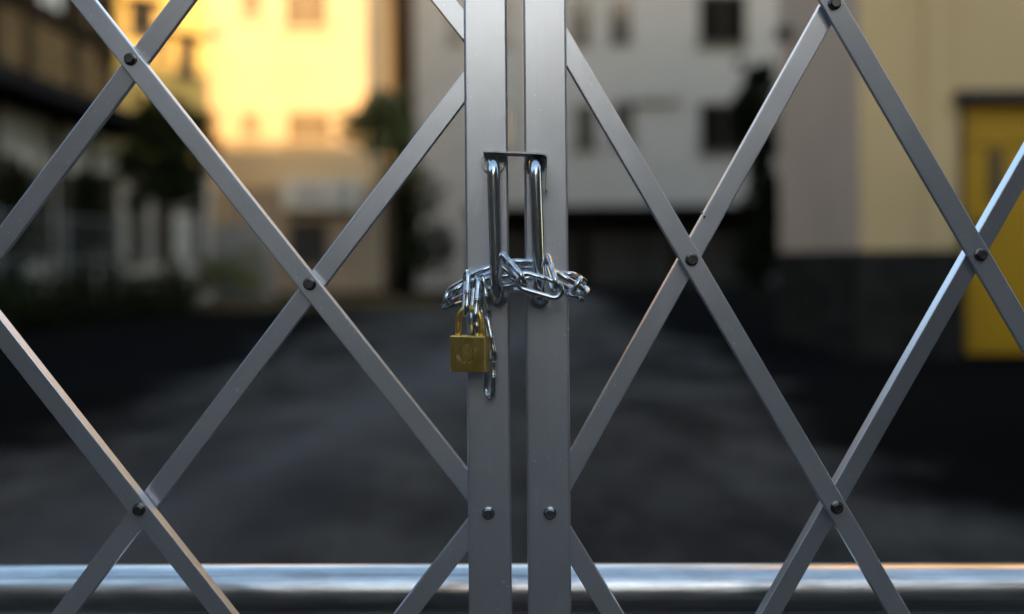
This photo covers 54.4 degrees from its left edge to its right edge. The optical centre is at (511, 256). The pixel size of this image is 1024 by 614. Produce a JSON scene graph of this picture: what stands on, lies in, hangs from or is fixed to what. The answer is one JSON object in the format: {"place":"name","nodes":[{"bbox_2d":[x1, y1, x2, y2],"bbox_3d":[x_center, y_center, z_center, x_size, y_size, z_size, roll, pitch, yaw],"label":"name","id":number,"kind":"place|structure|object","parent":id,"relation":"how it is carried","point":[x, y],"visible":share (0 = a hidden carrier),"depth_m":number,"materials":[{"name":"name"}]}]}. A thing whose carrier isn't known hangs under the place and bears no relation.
{"place":"outdoors","nodes":[
{"label":"outdoors","id":0,"kind":"place"},
{"bbox_2d":[0,284,1023,613],"bbox_3d":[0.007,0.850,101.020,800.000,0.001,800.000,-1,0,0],"label":"ground","id":1,"kind":"structure","parent":0,"point":[314,450],"depth_m":4.47,"materials":[{"name":"grey asphalt"}]},
{"bbox_2d":[0,160,49,322],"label":"upright shrub","id":2,"kind":"object","parent":1,"relation":"on","point":[15,186],"visible":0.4,"depth_m":13.53,"materials":[{"name":"green plant"}]},
{"bbox_2d":[0,0,150,317],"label":"timber house","id":3,"kind":"structure","parent":1,"relation":"on","point":[57,62],"depth_m":15.50,"materials":[{"name":"white paint"}]},
{"bbox_2d":[0,153,22,312],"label":"window","id":4,"kind":"structure","parent":3,"relation":"in","point":[6,161],"depth_m":14.13,"materials":[{"name":"glass"}]},
{"bbox_2d":[34,177,59,253],"bbox_3d":[-7.156,-0.607,15.245,0.140,1.160,0.670,-1,0,0],"label":"window","id":5,"kind":"structure","parent":3,"relation":"in","point":[46,233],"depth_m":15.40,"materials":[{"name":"grey glass"}]},
{"bbox_2d":[33,0,70,23],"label":"window","id":6,"kind":"structure","parent":3,"relation":"in","point":[56,8],"depth_m":15.73,"materials":[{"name":"white glass"}]},
{"bbox_2d":[61,173,87,301],"bbox_3d":[-7.183,-0.262,16.270,0.080,2.150,1.000,-1,0,0],"label":"window","id":7,"kind":"structure","parent":3,"relation":"in","point":[66,194],"depth_m":16.10,"materials":[{"name":"grey glass"}]},
{"bbox_2d":[80,0,101,38],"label":"window","id":8,"kind":"structure","parent":3,"relation":"in","point":[85,26],"depth_m":16.91,"materials":[{"name":"brown glass"}]},
{"bbox_2d":[98,171,117,299],"bbox_3d":[-7.183,-0.337,17.695,0.080,2.300,0.750,-1,0,0],"label":"window","id":9,"kind":"structure","parent":3,"relation":"in","point":[110,192],"depth_m":17.84,"materials":[{"name":"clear glass"}]},
{"bbox_2d":[62,167,111,314],"bbox_3d":[-6.580,-0.209,15.421,0.787,2.338,0.674,-1,0,-15],"label":"upright shrub","id":10,"kind":"object","parent":1,"relation":"on","point":[86,199],"visible":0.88,"depth_m":15.31,"materials":[{"name":"green plant"}]},
{"bbox_2d":[0,254,212,331],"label":"clipped hedge","id":11,"kind":"object","parent":1,"relation":"on","point":[42,311],"visible":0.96,"depth_m":13.35,"materials":[{"name":"green plant"}]},
{"bbox_2d":[0,212,262,320],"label":"wire fence","id":12,"kind":"object","parent":1,"relation":"on","point":[119,259],"visible":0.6,"depth_m":15.62,"materials":[{"name":"paint"}]},
{"bbox_2d":[114,0,210,302],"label":"ochre house","id":13,"kind":"structure","parent":1,"relation":"on","point":[178,65],"depth_m":19.15,"materials":[{"name":"yellow paint"}]},
{"bbox_2d":[129,189,146,265],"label":"window","id":14,"kind":"structure","parent":13,"relation":"in","point":[136,217],"depth_m":18.73,"materials":[{"name":"grey glass"}]},
{"bbox_2d":[125,0,162,39],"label":"window","id":15,"kind":"structure","parent":13,"relation":"in","point":[141,17],"depth_m":18.79,"materials":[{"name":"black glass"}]},
{"bbox_2d":[154,188,173,262],"bbox_3d":[-6.660,-0.637,19.050,0.360,1.546,0.080,-1,0,-37],"label":"window","id":16,"kind":"structure","parent":13,"relation":"in","point":[158,209],"depth_m":19.00,"materials":[{"name":"grey glass"}]},
{"bbox_2d":[155,30,175,59],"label":"window","id":17,"kind":"structure","parent":13,"relation":"in","point":[162,54],"depth_m":19.03,"materials":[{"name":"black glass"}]},
{"bbox_2d":[174,31,203,79],"bbox_3d":[-6.242,-3.874,19.246,0.475,0.833,0.340,-1,0,-37],"label":"window","id":18,"kind":"structure","parent":13,"relation":"in","point":[186,48],"depth_m":19.31,"materials":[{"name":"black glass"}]},
{"bbox_2d":[194,197,205,262],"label":"window","id":19,"kind":"structure","parent":13,"relation":"in","point":[201,217],"depth_m":19.41,"materials":[{"name":"grey glass"}]},
{"bbox_2d":[104,88,225,313],"bbox_3d":[-5.446,-0.864,15.638,1.787,3.630,1.252,-1,0,0],"label":"leafy tree","id":20,"kind":"object","parent":1,"relation":"on","point":[159,175],"visible":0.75,"depth_m":15.40,"materials":[{"name":"green plant"}]},
{"bbox_2d":[211,223,275,298],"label":"wall","id":21,"kind":"structure","parent":1,"relation":"on","point":[268,270],"depth_m":21.22,"materials":[{"name":"concrete"}]},
{"bbox_2d":[0,0,548,613],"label":"folding gate","id":22,"kind":"structure","parent":1,"relation":"on","point":[482,478],"depth_m":1.03,"materials":[{"name":"metal"}]},
{"bbox_2d":[440,251,589,399],"bbox_3d":[0.005,0.070,1.018,0.158,0.150,0.123,-1,0,0],"label":"chain","id":23,"kind":"object","parent":22,"relation":"attached to","point":[460,292],"visible":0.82,"depth_m":1.00,"materials":[{"name":"metal"}]},
{"bbox_2d":[450,305,489,372],"bbox_3d":[-0.042,0.082,0.990,0.038,0.066,0.014,-1,0,20],"label":"padlock","id":24,"kind":"object","parent":23,"relation":"hanging from","point":[469,353],"visible":1,"depth_m":0.98,"materials":[{"name":"gold metal"}]},
{"bbox_2d":[117,291,445,311],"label":"verge","id":25,"kind":"structure","parent":1,"relation":"on","point":[359,294],"depth_m":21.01,"materials":[{"name":"green plant"}]},
{"bbox_2d":[186,246,265,299],"bbox_3d":[-5.854,0.325,19.812,2.076,1.262,1.156,-1,0,0],"label":"round bush","id":26,"kind":"object","parent":25,"relation":"on","point":[216,266],"visible":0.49,"depth_m":19.62,"materials":[{"name":"green plant"}]},
{"bbox_2d":[327,83,422,300],"bbox_3d":[-2.669,-1.234,19.531,1.857,4.316,1.003,-1,0,0],"label":"tree","id":27,"kind":"object","parent":25,"relation":"on","point":[373,118],"visible":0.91,"depth_m":19.41,"materials":[{"name":"green plant"}]},
{"bbox_2d":[392,0,415,296],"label":"utility pole","id":28,"kind":"object","parent":25,"relation":"on","point":[402,52],"visible":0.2,"depth_m":21.33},
{"bbox_2d":[385,165,459,298],"bbox_3d":[-1.834,-0.468,20.022,1.582,2.777,0.804,-1,0,0],"label":"climbing shrub","id":29,"kind":"object","parent":25,"relation":"on","point":[417,247],"visible":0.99,"depth_m":19.91,"materials":[{"name":"green plant"}]},
{"bbox_2d":[207,0,392,291],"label":"apartment building","id":30,"kind":"structure","parent":1,"relation":"on","point":[287,79],"depth_m":25.02,"materials":[{"name":"paint"}]},
{"bbox_2d":[236,111,263,139],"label":"window","id":31,"kind":"structure","parent":30,"relation":"in","point":[250,122],"depth_m":24.97,"materials":[{"name":"brown glass"}]},
{"bbox_2d":[236,0,265,19],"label":"window","id":32,"kind":"structure","parent":30,"relation":"in","point":[248,9],"depth_m":24.97,"materials":[{"name":"brown glass"}]},
{"bbox_2d":[282,180,320,212],"bbox_3d":[-5.228,-1.488,24.794,0.920,0.800,0.447,-1,0,0],"label":"outdoor unit","id":33,"kind":"object","parent":30,"relation":"attached to","point":[301,194],"visible":1,"depth_m":24.60,"materials":[{"name":"white metal"}]},
{"bbox_2d":[280,0,331,32],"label":"window","id":34,"kind":"structure","parent":30,"relation":"in","point":[299,16],"depth_m":25.00,"materials":[{"name":"brown glass"}]},
{"bbox_2d":[283,109,333,144],"bbox_3d":[-5.109,-3.241,24.970,1.261,0.886,0.140,-1,0,0],"label":"window","id":35,"kind":"structure","parent":30,"relation":"in","point":[303,126],"depth_m":25.00,"materials":[{"name":"brown glass"}]},
{"bbox_2d":[289,220,327,267],"bbox_3d":[-5.109,-0.298,24.970,1.085,1.186,0.140,-1,0,0],"label":"window","id":36,"kind":"structure","parent":30,"relation":"in","point":[309,239],"depth_m":25.00,"materials":[{"name":"black glass"}]},
{"bbox_2d":[322,180,360,212],"bbox_3d":[-4.249,-1.488,24.794,0.920,0.800,0.447,-1,0,0],"label":"outdoor unit","id":37,"kind":"object","parent":30,"relation":"attached to","point":[340,194],"visible":0.99,"depth_m":24.60,"materials":[{"name":"white metal"}]},
{"bbox_2d":[412,0,416,285],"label":"narrow building","id":38,"kind":"structure","parent":1,"relation":"on","point":[413,27],"depth_m":29.02,"materials":[{"name":"concrete"}]},
{"bbox_2d":[0,563,1023,612],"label":"barrier pipe","id":39,"kind":"object","parent":1,"relation":"on","point":[633,587],"depth_m":1.15,"materials":[{"name":"silver metal"}]},
{"bbox_2d":[415,0,779,288],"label":"apartment block","id":40,"kind":"structure","parent":1,"relation":"on","point":[668,74],"depth_m":26.42,"materials":[{"name":"white paint"}]},
{"bbox_2d":[446,25,463,44],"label":"window","id":41,"kind":"structure","parent":40,"relation":"in","point":[454,39],"depth_m":26.37,"materials":[{"name":"grey glass"}]},
{"bbox_2d":[507,0,511,45],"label":"window","id":42,"kind":"structure","parent":40,"relation":"in","point":[508,1],"depth_m":26.36,"materials":[{"name":"grey glass"}]},
{"bbox_2d":[508,104,511,150],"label":"window","id":43,"kind":"structure","parent":40,"relation":"in","point":[509,149],"depth_m":26.36,"materials":[{"name":"grey glass"}]},
{"bbox_2d":[570,0,592,45],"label":"window","id":44,"kind":"structure","parent":40,"relation":"in","point":[579,9],"depth_m":26.40,"materials":[{"name":"grey glass"}]},
{"bbox_2d":[573,104,598,151],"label":"window","id":45,"kind":"structure","parent":40,"relation":"in","point":[585,121],"depth_m":26.40,"materials":[{"name":"grey glass"}]},
{"bbox_2d":[608,0,632,44],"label":"window","id":46,"kind":"structure","parent":40,"relation":"in","point":[620,10],"depth_m":26.40,"materials":[{"name":"grey glass"}]},
{"bbox_2d":[611,102,633,147],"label":"window","id":47,"kind":"structure","parent":40,"relation":"in","point":[624,110],"depth_m":26.40,"materials":[{"name":"grey glass"}]},
{"bbox_2d":[698,102,744,155],"bbox_3d":[5.622,-3.373,26.370,1.392,1.410,0.140,-1,0,0],"label":"window","id":48,"kind":"structure","parent":40,"relation":"in","point":[715,139],"depth_m":26.40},
{"bbox_2d":[697,0,748,48],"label":"window","id":49,"kind":"structure","parent":40,"relation":"in","point":[722,23],"depth_m":26.40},
{"bbox_2d":[723,56,779,314],"bbox_3d":[3.456,-0.982,14.026,1.010,3.703,0.635,-1,0,0],"label":"slender tree","id":50,"kind":"object","parent":1,"relation":"on","point":[760,246],"visible":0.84,"depth_m":13.90,"materials":[{"name":"green plant"}]},
{"bbox_2d":[523,0,1023,613],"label":"folding gate","id":51,"kind":"structure","parent":1,"relation":"on","point":[555,458],"depth_m":1.03,"materials":[{"name":"metal"}]},
{"bbox_2d":[777,0,1023,359],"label":"rendered building","id":52,"kind":"structure","parent":1,"relation":"on","point":[868,254],"depth_m":7.97,"materials":[{"name":"paint"}]},
{"bbox_2d":[774,25,791,40],"bbox_3d":[2.681,-2.216,9.870,0.166,0.155,0.170,-1,0,45],"label":"wall lamp","id":53,"kind":"object","parent":52,"relation":"attached to","point":[782,32],"visible":1,"depth_m":9.82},
{"bbox_2d":[964,147,1023,353],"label":"door","id":54,"kind":"structure","parent":52,"relation":"in","point":[987,332],"depth_m":7.99,"materials":[{"name":"yellow paint"}]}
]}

